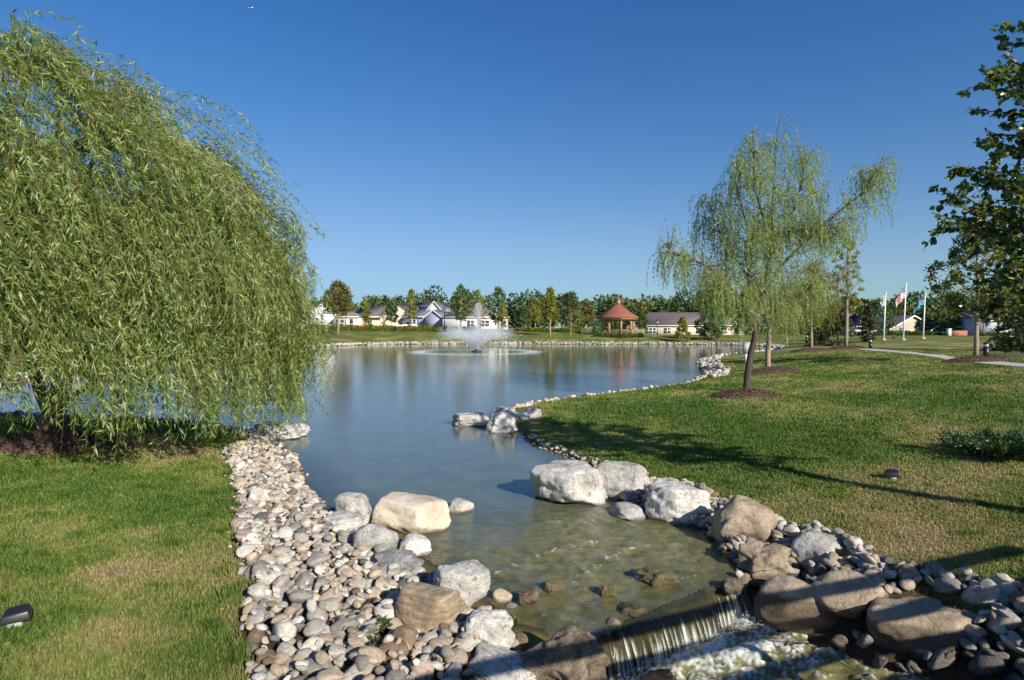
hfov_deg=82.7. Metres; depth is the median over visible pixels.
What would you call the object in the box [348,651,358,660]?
cobble
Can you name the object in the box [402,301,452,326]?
house
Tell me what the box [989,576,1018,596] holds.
cobble
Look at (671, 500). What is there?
boulder
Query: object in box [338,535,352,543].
cobble
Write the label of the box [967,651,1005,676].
cobble
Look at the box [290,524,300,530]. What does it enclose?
cobble
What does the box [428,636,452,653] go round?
cobble
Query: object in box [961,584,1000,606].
cobble
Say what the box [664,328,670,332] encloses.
window
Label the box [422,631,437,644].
cobble
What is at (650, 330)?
window
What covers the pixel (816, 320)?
young tree
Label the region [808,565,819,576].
cobble
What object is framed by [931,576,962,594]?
cobble
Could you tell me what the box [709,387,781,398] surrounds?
mulch bed
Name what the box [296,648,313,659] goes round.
cobble
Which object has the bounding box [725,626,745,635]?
boulder
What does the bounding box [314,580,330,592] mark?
cobble
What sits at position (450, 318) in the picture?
house
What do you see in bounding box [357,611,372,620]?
cobble
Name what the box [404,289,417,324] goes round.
young tree
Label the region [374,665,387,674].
cobble
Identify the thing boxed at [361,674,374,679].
cobble
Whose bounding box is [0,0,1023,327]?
sky
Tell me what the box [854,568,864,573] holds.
cobble
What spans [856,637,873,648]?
cobble
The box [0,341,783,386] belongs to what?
shore stones
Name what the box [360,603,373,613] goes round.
cobble
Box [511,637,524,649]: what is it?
cobble
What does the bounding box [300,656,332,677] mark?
cobble
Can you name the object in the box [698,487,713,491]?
cobble
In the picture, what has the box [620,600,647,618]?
boulder
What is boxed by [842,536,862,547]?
cobble
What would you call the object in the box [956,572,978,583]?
cobble
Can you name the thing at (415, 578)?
cobble
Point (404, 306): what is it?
house
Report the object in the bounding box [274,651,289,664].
cobble
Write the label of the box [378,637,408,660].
cobble
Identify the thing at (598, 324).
shrub
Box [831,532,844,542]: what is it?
cobble
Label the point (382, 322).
young tree
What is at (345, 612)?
cobble
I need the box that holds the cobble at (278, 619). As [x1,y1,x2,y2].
[271,613,289,623]
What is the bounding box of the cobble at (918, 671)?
[911,665,923,675]
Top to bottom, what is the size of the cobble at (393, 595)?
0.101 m
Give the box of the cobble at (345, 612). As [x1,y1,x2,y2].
[335,610,348,616]
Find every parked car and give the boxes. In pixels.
[393,321,417,325]
[844,326,871,334]
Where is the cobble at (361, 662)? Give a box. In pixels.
[355,655,369,671]
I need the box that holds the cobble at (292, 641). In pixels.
[277,638,295,646]
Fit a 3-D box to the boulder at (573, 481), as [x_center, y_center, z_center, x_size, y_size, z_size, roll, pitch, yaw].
[0.991,2.545,10.059,1.385,0.823,1.039,0,1,0]
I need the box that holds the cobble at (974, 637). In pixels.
[965,624,981,645]
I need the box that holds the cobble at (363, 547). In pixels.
[356,545,370,552]
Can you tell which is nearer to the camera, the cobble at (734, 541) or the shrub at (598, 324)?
the cobble at (734, 541)
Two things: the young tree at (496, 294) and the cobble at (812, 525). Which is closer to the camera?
the cobble at (812, 525)
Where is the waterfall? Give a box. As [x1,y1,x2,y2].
[601,586,755,679]
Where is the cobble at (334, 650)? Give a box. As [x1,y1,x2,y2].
[328,644,346,657]
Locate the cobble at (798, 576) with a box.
[790,574,802,579]
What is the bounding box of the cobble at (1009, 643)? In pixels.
[1000,634,1023,654]
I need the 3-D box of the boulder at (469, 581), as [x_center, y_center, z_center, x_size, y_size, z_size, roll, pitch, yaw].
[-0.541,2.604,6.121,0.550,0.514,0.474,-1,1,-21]
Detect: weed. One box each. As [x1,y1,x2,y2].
[365,634,381,646]
[375,616,392,633]
[510,614,520,630]
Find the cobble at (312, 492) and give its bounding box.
[304,489,315,494]
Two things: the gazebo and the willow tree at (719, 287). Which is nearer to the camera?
the willow tree at (719, 287)
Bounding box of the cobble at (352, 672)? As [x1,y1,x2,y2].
[344,663,374,679]
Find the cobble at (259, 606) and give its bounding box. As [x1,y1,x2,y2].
[256,604,265,609]
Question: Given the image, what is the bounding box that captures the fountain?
[412,303,545,354]
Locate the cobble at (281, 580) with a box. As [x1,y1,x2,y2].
[272,575,289,585]
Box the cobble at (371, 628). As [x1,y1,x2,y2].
[365,623,377,633]
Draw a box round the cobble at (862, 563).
[858,557,884,570]
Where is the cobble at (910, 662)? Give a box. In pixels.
[906,659,917,672]
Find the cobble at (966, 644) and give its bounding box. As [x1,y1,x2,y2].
[959,638,978,654]
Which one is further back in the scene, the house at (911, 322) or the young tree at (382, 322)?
the house at (911, 322)
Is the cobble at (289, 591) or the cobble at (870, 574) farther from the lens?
the cobble at (870, 574)
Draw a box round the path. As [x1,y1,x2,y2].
[861,348,1023,366]
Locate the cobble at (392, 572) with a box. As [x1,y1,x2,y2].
[386,568,400,577]
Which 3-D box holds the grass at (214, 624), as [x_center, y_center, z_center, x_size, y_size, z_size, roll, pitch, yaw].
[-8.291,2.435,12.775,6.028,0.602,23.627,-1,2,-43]
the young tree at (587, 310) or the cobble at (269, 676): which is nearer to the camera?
the cobble at (269, 676)
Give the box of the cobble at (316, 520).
[312,518,322,524]
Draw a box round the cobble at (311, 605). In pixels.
[306,599,315,611]
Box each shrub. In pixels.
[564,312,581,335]
[592,319,607,332]
[607,322,617,332]
[617,322,625,331]
[621,332,628,337]
[637,332,644,337]
[931,425,1023,462]
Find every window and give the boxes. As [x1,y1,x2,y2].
[334,319,345,325]
[467,320,473,325]
[481,320,489,325]
[645,328,655,332]
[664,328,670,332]
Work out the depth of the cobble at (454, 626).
5.27 m
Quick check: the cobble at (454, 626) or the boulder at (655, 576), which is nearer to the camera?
the cobble at (454, 626)
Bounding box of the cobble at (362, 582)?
[343,577,367,589]
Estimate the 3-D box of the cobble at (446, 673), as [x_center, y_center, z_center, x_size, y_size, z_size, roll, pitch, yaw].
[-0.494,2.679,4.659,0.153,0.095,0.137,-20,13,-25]
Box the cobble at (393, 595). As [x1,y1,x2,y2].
[383,591,399,601]
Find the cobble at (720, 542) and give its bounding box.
[718,540,727,545]
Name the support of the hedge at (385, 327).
on the ground at (640, 638)
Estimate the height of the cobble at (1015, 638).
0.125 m
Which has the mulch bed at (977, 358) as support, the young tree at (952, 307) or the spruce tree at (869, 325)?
the young tree at (952, 307)
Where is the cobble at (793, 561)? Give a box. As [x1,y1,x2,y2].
[788,555,800,568]
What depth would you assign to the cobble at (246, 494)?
9.36 m
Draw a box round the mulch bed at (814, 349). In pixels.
[789,347,834,352]
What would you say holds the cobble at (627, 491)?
on the ground at (640, 638)
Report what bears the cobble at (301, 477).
on the ground at (640, 638)
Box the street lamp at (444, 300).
[443,298,445,325]
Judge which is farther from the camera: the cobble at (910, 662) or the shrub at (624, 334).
the shrub at (624, 334)
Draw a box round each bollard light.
[869,339,872,348]
[983,342,989,355]
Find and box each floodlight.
[0,603,33,627]
[884,469,900,479]
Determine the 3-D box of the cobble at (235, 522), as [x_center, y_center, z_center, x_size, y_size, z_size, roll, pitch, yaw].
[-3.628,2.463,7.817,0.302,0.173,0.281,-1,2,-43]
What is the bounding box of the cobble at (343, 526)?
[336,524,347,530]
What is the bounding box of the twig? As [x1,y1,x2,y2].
[768,640,868,679]
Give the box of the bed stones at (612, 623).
[430,541,736,630]
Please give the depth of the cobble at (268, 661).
4.56 m
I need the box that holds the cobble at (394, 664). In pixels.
[389,660,400,669]
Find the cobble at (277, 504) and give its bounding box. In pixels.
[272,502,285,508]
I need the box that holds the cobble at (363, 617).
[355,615,366,622]
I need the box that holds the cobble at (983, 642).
[979,638,989,647]
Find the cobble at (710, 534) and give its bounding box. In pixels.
[707,529,714,539]
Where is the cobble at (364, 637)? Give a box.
[347,630,375,641]
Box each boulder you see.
[247,487,269,502]
[250,421,310,439]
[322,510,363,531]
[334,492,371,527]
[353,523,398,550]
[370,492,450,534]
[371,547,423,572]
[392,625,415,650]
[395,582,466,635]
[399,533,431,555]
[431,559,490,606]
[449,498,473,513]
[452,412,488,426]
[464,609,515,648]
[467,642,536,679]
[486,410,518,432]
[492,588,511,605]
[495,406,515,412]
[515,411,530,419]
[518,587,538,605]
[521,625,609,679]
[526,408,541,417]
[529,459,607,505]
[544,580,564,594]
[596,461,650,500]
[599,583,616,598]
[610,502,647,520]
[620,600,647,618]
[635,565,679,587]
[639,668,676,679]
[645,477,710,525]
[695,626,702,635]
[713,494,777,544]
[719,577,743,594]
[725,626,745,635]
[735,538,796,586]
[754,575,840,634]
[791,531,843,568]
[811,570,884,618]
[865,596,978,658]
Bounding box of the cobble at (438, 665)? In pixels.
[432,661,443,671]
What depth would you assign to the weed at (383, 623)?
5.28 m
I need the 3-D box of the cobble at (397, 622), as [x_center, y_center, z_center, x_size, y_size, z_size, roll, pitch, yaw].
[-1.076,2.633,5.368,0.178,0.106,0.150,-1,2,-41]
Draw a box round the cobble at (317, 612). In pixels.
[306,604,327,622]
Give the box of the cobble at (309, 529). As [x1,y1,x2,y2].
[307,524,321,533]
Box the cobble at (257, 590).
[248,583,267,598]
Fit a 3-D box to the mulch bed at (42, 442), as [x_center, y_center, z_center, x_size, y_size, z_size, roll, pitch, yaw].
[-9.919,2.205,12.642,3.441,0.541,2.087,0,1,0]
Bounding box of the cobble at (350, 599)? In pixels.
[346,594,365,605]
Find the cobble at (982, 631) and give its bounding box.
[971,626,987,637]
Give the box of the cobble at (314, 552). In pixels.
[308,551,329,557]
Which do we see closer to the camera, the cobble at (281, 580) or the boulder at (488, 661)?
the boulder at (488, 661)
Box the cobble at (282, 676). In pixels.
[275,673,285,679]
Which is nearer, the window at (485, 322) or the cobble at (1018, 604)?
the cobble at (1018, 604)
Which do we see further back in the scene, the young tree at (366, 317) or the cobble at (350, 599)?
the young tree at (366, 317)
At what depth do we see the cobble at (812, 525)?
7.82 m
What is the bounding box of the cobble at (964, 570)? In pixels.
[957,567,972,574]
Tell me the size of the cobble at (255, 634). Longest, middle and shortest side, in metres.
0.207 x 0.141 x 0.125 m
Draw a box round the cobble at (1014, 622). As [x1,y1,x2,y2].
[985,610,1021,631]
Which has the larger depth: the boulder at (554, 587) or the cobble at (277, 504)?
the cobble at (277, 504)
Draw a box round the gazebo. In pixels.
[597,295,638,333]
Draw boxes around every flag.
[880,296,883,310]
[896,287,905,306]
[914,297,924,312]
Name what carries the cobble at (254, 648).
on the ground at (640, 638)
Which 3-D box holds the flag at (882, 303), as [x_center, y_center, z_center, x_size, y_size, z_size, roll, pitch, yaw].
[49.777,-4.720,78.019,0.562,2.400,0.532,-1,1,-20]
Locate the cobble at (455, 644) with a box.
[451,641,462,648]
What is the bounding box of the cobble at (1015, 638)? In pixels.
[1008,630,1023,646]
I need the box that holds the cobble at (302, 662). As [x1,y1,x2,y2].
[295,660,308,671]
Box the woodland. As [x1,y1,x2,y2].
[0,284,1022,332]
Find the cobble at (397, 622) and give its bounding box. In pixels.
[387,617,402,629]
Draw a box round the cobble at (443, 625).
[438,622,447,628]
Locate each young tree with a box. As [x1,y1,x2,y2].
[320,279,354,334]
[362,302,371,323]
[376,310,387,324]
[385,299,399,324]
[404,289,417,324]
[448,283,471,332]
[469,289,487,328]
[485,285,507,330]
[495,304,509,335]
[520,306,532,324]
[528,296,541,326]
[540,286,561,336]
[557,291,580,324]
[566,310,585,329]
[579,302,596,332]
[635,311,649,332]
[674,315,692,340]
[693,303,729,339]
[728,311,760,334]
[775,284,806,346]
[775,317,806,335]
[795,259,831,347]
[830,236,866,345]
[857,298,897,334]
[880,301,903,315]
[917,312,931,331]
[923,225,1023,355]
[928,309,961,331]
[929,288,974,311]
[967,283,1023,334]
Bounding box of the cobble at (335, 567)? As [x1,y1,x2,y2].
[333,562,343,569]
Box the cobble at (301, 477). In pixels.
[291,474,304,480]
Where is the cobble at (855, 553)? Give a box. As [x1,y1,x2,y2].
[850,549,871,557]
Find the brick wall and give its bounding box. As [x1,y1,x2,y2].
[946,329,966,335]
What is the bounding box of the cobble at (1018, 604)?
[1013,591,1023,613]
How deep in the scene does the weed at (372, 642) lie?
4.96 m
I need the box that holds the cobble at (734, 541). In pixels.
[729,536,744,550]
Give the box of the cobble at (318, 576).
[317,571,333,577]
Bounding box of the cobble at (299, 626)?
[294,623,305,631]
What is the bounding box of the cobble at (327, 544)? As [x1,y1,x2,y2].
[312,542,331,551]
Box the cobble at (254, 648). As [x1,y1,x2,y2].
[245,643,257,655]
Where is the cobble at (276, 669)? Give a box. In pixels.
[270,663,283,675]
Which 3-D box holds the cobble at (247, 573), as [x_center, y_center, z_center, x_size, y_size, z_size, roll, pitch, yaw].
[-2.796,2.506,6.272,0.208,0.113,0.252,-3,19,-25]
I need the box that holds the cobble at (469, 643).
[453,632,480,651]
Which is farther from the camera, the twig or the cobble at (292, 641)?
the twig
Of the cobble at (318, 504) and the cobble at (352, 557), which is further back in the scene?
the cobble at (318, 504)
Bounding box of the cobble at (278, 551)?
[270,546,290,556]
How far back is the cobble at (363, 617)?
5.34 m
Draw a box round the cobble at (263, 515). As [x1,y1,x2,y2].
[253,512,268,519]
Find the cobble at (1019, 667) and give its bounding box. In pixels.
[1014,663,1023,671]
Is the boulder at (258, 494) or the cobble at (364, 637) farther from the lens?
the boulder at (258, 494)
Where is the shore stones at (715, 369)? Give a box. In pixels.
[693,346,782,378]
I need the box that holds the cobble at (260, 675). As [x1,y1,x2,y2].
[251,671,265,679]
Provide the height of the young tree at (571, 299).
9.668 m
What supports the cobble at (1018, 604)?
on the ground at (640, 638)
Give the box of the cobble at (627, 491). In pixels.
[624,489,636,501]
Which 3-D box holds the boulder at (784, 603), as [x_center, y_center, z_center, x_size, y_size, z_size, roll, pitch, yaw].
[3.262,3.011,6.508,0.948,0.683,0.619,-1,2,-24]
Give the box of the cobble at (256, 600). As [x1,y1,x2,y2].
[252,597,262,602]
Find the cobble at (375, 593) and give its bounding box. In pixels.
[364,586,380,598]
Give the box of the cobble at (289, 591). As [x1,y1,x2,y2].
[286,588,298,594]
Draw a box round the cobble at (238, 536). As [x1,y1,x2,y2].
[234,533,245,541]
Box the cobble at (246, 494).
[236,490,248,497]
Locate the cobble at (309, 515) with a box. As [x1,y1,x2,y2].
[304,513,313,517]
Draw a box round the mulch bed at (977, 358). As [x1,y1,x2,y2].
[941,354,1013,362]
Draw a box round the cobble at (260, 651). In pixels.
[254,647,266,655]
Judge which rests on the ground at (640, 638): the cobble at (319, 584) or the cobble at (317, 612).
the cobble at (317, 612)
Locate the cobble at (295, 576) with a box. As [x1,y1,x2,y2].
[292,572,302,581]
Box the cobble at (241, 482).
[232,479,247,487]
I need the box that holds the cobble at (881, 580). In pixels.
[867,564,886,586]
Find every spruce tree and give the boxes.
[803,320,829,345]
[814,300,857,346]
[855,304,877,341]
[982,296,1023,351]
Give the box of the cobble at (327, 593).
[318,587,343,602]
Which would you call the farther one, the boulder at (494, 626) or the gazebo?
the gazebo
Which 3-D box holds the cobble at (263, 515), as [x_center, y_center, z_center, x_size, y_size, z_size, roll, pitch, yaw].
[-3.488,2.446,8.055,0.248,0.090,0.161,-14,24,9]
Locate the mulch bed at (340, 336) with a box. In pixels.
[327,335,350,336]
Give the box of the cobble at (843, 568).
[840,566,850,569]
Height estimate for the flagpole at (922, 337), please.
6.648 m
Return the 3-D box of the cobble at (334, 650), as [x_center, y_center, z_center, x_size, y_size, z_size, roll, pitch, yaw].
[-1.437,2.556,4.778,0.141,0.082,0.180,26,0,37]
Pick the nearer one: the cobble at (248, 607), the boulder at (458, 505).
the cobble at (248, 607)
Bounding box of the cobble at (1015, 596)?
[1009,591,1023,601]
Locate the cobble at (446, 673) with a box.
[443,667,459,677]
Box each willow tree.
[0,7,342,459]
[646,114,903,387]
[732,250,862,366]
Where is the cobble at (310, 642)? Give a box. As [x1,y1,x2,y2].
[298,635,324,650]
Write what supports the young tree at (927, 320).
on the ground at (640, 638)
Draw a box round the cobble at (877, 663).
[872,656,887,668]
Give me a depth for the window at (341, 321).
129.85 m
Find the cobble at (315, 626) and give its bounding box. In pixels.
[303,618,325,636]
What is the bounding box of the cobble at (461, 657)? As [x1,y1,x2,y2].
[444,648,467,665]
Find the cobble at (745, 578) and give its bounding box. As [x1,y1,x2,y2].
[733,571,749,592]
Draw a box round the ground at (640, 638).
[0,326,1023,679]
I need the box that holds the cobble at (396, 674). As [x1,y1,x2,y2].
[384,669,406,679]
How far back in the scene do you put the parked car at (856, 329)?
111.07 m
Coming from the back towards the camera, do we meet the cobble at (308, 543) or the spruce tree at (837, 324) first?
the spruce tree at (837, 324)
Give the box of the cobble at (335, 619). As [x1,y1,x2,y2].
[332,615,345,622]
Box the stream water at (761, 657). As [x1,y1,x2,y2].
[616,603,929,679]
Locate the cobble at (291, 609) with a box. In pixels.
[283,606,296,613]
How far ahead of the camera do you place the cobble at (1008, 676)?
5.21 m
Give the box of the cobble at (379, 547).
[374,543,388,553]
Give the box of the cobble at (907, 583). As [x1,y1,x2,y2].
[899,577,915,590]
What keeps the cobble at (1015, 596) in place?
on the cobble at (1018, 604)
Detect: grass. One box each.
[0,414,326,679]
[533,348,1023,677]
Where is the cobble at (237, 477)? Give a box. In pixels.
[232,475,244,482]
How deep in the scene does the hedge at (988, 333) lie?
111.61 m
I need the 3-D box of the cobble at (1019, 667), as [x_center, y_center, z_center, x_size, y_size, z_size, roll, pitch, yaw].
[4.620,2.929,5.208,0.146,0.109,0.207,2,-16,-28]
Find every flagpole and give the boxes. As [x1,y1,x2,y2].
[881,292,886,339]
[900,283,906,339]
[920,293,925,338]
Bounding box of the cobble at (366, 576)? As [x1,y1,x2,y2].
[364,570,386,579]
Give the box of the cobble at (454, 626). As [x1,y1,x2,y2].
[448,621,461,632]
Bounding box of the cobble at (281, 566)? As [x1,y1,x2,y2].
[272,563,285,569]
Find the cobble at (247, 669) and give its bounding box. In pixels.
[245,663,258,672]
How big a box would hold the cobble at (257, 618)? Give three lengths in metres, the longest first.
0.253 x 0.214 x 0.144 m
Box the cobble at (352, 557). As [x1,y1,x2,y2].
[347,549,365,559]
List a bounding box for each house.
[295,303,336,324]
[332,311,365,325]
[356,305,405,328]
[400,305,410,324]
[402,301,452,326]
[441,307,507,328]
[622,312,745,334]
[839,315,948,335]
[932,316,961,330]
[958,309,1014,335]
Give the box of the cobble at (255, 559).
[245,552,263,564]
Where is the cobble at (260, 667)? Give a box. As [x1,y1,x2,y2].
[253,664,265,671]
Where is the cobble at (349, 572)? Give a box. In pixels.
[341,566,362,578]
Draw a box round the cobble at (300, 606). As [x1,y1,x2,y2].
[290,602,306,615]
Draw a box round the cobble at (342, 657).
[336,653,349,660]
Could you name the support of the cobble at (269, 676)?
on the cobble at (282, 676)
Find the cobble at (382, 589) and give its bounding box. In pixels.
[380,580,390,591]
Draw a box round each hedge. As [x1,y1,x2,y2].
[306,324,442,331]
[440,325,477,331]
[513,326,580,332]
[878,330,960,335]
[973,331,1015,335]
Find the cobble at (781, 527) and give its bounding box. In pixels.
[776,523,800,536]
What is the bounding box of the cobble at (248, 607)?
[242,602,254,613]
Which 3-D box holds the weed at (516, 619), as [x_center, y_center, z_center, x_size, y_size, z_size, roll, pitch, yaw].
[-0.006,2.579,5.323,0.185,0.144,0.181,0,1,0]
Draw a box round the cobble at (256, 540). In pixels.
[240,537,264,547]
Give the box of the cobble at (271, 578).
[255,569,282,585]
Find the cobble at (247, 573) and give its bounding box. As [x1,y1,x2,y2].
[243,565,252,579]
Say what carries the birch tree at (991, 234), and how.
on the ground at (640, 638)
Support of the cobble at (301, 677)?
on the ground at (640, 638)
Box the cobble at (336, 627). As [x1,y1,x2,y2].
[330,618,360,638]
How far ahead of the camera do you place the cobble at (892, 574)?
6.46 m
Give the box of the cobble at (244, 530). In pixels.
[235,528,251,533]
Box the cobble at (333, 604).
[323,597,339,611]
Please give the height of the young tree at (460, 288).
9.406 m
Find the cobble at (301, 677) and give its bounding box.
[290,675,307,679]
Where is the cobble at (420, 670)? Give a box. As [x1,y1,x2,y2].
[408,659,433,679]
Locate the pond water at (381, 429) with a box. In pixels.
[0,344,771,639]
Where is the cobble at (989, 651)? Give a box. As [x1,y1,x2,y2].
[979,648,996,655]
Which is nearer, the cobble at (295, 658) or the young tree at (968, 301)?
the cobble at (295, 658)
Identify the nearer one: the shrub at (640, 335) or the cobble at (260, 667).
the cobble at (260, 667)
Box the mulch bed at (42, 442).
[0,429,137,455]
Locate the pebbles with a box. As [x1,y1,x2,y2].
[520,434,608,467]
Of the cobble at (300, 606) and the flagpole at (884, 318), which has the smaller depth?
the cobble at (300, 606)
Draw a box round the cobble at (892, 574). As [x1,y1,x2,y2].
[884,570,896,578]
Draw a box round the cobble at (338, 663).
[333,658,343,666]
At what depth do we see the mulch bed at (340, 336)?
95.78 m
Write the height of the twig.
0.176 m
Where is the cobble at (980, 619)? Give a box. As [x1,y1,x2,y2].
[973,615,988,623]
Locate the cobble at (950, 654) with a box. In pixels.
[945,649,955,659]
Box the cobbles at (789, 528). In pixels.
[620,472,1023,679]
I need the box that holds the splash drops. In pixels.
[618,607,789,679]
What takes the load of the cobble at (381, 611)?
on the ground at (640, 638)
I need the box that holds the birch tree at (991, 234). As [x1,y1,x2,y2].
[921,20,1023,353]
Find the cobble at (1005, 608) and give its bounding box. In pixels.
[1001,607,1013,612]
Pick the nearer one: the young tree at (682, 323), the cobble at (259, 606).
the cobble at (259, 606)
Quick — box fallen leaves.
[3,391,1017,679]
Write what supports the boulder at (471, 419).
in the pond water at (381, 429)
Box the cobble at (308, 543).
[302,540,314,547]
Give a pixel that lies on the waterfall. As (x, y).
(685, 636)
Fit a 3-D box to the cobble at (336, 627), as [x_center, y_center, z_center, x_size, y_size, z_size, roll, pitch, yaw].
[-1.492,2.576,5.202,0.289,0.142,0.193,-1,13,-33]
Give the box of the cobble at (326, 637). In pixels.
[319,633,333,643]
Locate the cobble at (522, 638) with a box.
[516,632,527,646]
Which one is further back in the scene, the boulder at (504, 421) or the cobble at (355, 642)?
the boulder at (504, 421)
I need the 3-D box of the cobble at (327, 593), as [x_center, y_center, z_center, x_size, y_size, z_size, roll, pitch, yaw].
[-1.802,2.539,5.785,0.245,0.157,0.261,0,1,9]
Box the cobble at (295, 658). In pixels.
[292,654,303,662]
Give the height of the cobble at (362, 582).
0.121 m
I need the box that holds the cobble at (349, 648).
[346,645,365,653]
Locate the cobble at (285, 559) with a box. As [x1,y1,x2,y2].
[275,554,292,564]
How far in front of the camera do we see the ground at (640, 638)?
8.06 m
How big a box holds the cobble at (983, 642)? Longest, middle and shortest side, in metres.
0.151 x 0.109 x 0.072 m
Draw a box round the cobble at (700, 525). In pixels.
[689,516,708,528]
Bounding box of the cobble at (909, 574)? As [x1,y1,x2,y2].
[898,567,920,583]
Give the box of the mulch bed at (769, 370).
[742,366,800,375]
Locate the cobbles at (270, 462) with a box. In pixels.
[218,436,491,679]
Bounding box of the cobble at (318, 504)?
[312,502,326,507]
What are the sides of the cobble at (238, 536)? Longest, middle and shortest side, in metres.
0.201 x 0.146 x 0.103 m
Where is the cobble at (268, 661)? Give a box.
[262,656,274,665]
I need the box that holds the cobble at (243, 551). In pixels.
[236,544,255,558]
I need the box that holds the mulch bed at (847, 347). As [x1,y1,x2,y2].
[827,345,866,349]
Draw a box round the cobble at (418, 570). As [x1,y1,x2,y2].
[411,567,425,574]
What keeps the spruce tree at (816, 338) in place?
on the ground at (640, 638)
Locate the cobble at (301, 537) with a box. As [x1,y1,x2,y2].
[293,532,308,542]
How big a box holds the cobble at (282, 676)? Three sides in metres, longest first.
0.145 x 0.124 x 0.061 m
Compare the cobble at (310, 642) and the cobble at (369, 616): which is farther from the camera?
the cobble at (369, 616)
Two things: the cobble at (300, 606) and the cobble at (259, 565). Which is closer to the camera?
the cobble at (300, 606)
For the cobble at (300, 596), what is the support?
on the cobble at (300, 606)
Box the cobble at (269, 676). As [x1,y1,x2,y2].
[265,670,276,679]
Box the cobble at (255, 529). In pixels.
[244,525,258,532]
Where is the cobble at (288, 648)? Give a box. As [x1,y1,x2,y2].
[276,641,296,655]
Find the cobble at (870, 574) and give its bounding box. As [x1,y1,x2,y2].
[863,569,876,580]
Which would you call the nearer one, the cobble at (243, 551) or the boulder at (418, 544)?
the cobble at (243, 551)
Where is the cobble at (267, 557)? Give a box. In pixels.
[257,553,273,561]
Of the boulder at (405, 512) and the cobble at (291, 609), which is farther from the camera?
the boulder at (405, 512)
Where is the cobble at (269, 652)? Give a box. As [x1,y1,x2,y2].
[256,649,275,665]
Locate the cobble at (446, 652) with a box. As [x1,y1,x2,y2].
[440,645,454,658]
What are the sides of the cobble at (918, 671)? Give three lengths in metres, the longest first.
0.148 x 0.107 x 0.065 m
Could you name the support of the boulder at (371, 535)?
on the ground at (640, 638)
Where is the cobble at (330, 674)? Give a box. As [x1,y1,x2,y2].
[315,668,344,679]
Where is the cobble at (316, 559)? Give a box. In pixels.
[306,553,330,567]
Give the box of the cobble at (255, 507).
[243,504,263,510]
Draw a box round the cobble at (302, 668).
[295,665,308,671]
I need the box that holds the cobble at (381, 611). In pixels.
[373,602,394,619]
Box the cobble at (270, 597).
[258,591,283,607]
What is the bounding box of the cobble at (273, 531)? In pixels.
[269,529,283,538]
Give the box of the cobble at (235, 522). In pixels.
[230,517,251,527]
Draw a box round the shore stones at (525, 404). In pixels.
[493,378,698,411]
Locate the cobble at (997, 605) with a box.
[989,602,1005,608]
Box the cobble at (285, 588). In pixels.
[279,585,288,594]
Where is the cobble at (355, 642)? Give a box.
[348,636,364,647]
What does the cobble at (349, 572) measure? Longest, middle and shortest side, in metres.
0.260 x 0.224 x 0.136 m
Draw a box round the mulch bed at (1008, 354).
[980,353,1023,356]
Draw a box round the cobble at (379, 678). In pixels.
[373,676,383,679]
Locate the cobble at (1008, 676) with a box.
[1004,672,1017,679]
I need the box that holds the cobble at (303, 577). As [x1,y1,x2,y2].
[295,570,313,586]
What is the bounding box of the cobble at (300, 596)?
[288,590,313,603]
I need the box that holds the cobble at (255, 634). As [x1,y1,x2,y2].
[245,627,264,643]
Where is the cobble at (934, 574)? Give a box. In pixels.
[924,564,939,578]
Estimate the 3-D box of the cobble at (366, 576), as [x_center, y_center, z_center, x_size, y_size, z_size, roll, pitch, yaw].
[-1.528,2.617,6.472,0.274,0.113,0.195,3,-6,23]
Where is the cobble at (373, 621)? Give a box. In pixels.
[364,618,381,632]
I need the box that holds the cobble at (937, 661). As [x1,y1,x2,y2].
[927,647,956,669]
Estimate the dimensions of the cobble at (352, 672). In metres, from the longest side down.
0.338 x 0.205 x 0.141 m
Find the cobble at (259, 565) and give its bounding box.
[251,560,270,573]
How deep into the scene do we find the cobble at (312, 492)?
10.06 m
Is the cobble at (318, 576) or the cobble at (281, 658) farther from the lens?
the cobble at (318, 576)
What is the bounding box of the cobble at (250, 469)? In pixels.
[245,467,260,474]
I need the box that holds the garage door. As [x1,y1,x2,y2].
[312,319,333,324]
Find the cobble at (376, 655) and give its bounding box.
[358,646,385,663]
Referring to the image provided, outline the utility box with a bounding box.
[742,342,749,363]
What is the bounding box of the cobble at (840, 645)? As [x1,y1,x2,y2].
[829,638,845,651]
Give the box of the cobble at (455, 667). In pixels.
[448,661,461,675]
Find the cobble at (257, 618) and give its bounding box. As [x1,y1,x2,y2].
[245,608,270,624]
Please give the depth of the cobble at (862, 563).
6.72 m
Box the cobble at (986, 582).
[975,578,996,586]
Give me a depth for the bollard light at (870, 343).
48.13 m
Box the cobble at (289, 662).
[285,655,296,669]
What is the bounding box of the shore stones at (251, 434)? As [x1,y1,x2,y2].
[0,410,284,448]
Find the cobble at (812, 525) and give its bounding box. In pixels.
[810,523,823,529]
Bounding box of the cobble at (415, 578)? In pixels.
[409,575,420,581]
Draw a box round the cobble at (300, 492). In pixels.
[295,490,307,497]
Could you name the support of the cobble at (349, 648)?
on the ground at (640, 638)
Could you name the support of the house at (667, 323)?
on the ground at (640, 638)
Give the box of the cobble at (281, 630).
[272,620,296,640]
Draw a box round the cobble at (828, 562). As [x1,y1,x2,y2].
[821,557,840,567]
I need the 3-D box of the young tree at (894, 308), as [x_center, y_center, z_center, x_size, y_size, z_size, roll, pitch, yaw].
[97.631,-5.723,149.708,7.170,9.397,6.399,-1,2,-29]
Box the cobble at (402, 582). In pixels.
[394,578,413,590]
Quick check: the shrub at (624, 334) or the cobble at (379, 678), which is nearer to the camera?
the cobble at (379, 678)
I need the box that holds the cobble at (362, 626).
[357,623,374,632]
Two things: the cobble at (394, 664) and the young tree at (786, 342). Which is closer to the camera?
the cobble at (394, 664)
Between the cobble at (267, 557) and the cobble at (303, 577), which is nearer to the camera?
the cobble at (303, 577)
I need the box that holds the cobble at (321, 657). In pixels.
[315,650,329,664]

